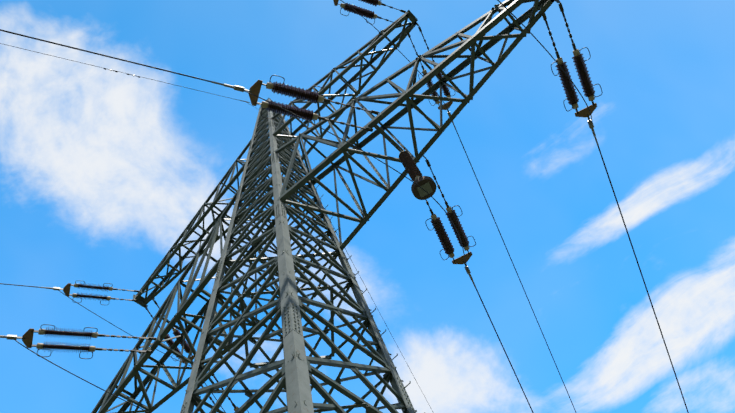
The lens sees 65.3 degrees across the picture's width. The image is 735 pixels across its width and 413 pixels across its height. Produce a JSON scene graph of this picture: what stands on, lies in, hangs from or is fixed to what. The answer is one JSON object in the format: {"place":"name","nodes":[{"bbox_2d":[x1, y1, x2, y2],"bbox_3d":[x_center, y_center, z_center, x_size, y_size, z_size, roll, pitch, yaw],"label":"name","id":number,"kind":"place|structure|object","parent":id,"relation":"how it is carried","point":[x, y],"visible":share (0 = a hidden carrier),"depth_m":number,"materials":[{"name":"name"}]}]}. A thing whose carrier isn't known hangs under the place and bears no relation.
{"place":"outdoors","nodes":[
{"label":"outdoors","id":0,"kind":"place"},
{"bbox_2d":[0,0,734,412],"label":"sky","id":1,"kind":"structure","parent":0,"point":[102,171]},
{"label":"meadow ground","id":2,"kind":"structure","parent":0,"visible":0},
{"bbox_2d":[180,99,415,412],"bbox_3d":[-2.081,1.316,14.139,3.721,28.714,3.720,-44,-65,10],"label":"tower legs","id":3,"kind":"object","parent":2,"relation":"on","point":[298,388],"visible":0.9,"depth_m":10.58,"materials":[{"name":"grey metal"}]},
{"bbox_2d":[16,0,589,412],"bbox_3d":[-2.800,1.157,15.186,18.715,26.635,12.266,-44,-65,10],"label":"hanger plates","id":4,"kind":"object","parent":3,"relation":"attached to","point":[247,394],"visible":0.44,"depth_m":13.37,"materials":[{"name":"green paint"}]},
{"bbox_2d":[0,69,598,365],"bbox_3d":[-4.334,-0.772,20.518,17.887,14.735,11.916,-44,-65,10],"label":"dead end clamps","id":5,"kind":"object","parent":4,"relation":"attached to","point":[240,88],"visible":0.85,"depth_m":13.76,"materials":[{"name":"metal"}]},
{"bbox_2d":[22,0,596,362],"bbox_3d":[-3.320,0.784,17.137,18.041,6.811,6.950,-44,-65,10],"label":"yoke plates","id":6,"kind":"object","parent":4,"relation":"on","point":[255,88],"visible":0.75,"depth_m":13.64,"materials":[{"name":"grey metal"}]},
{"bbox_2d":[29,3,594,407],"bbox_3d":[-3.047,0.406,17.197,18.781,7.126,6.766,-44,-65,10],"label":"string fittings","id":7,"kind":"object","parent":4,"relation":"attached to","point":[370,130],"visible":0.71,"depth_m":14.16,"materials":[{"name":"grey metal"}]},
{"bbox_2d":[36,1,594,410],"bbox_3d":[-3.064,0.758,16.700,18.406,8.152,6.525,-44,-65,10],"label":"insulator caps","id":8,"kind":"object","parent":4,"relation":"attached to","point":[315,117],"visible":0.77,"depth_m":13.66,"materials":[{"name":"grey metal"}]},
{"bbox_2d":[43,0,594,357],"bbox_3d":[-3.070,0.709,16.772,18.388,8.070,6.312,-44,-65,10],"label":"long rod insulators","id":9,"kind":"object","parent":8,"relation":"attached to","point":[409,165],"visible":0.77,"depth_m":13.54,"materials":[{"name":"brown ceramic"}]},
{"bbox_2d":[411,176,435,199],"bbox_3d":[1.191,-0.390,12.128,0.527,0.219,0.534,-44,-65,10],"label":"jumper weights","id":10,"kind":"object","parent":9,"relation":"hanging from","point":[421,180],"visible":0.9,"depth_m":12.04,"materials":[{"name":"metal"}]},
{"bbox_2d":[417,182,432,197],"bbox_3d":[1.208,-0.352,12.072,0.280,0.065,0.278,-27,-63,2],"label":"weight plates","id":11,"kind":"object","parent":10,"relation":"on","point":[427,188],"visible":1,"depth_m":12.06,"materials":[{"name":"metal"}]},
{"bbox_2d":[37,0,602,412],"bbox_3d":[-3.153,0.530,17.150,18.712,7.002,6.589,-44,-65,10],"label":"arcing horns","id":12,"kind":"object","parent":8,"relation":"attached to","point":[311,128],"visible":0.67,"depth_m":13.78},
{"bbox_2d":[0,0,688,412],"bbox_3d":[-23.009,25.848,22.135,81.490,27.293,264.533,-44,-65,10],"label":"conductors","id":13,"kind":"structure","parent":4,"relation":"attached to","point":[388,166],"depth_m":14.75,"materials":[{"name":"grey"}]},
{"bbox_2d":[91,0,554,412],"bbox_3d":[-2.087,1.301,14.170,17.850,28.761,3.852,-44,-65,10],"label":"lattice bracing","id":14,"kind":"object","parent":3,"relation":"attached to","point":[289,195],"visible":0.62,"depth_m":14.17,"materials":[{"name":"green paint"}]}
]}

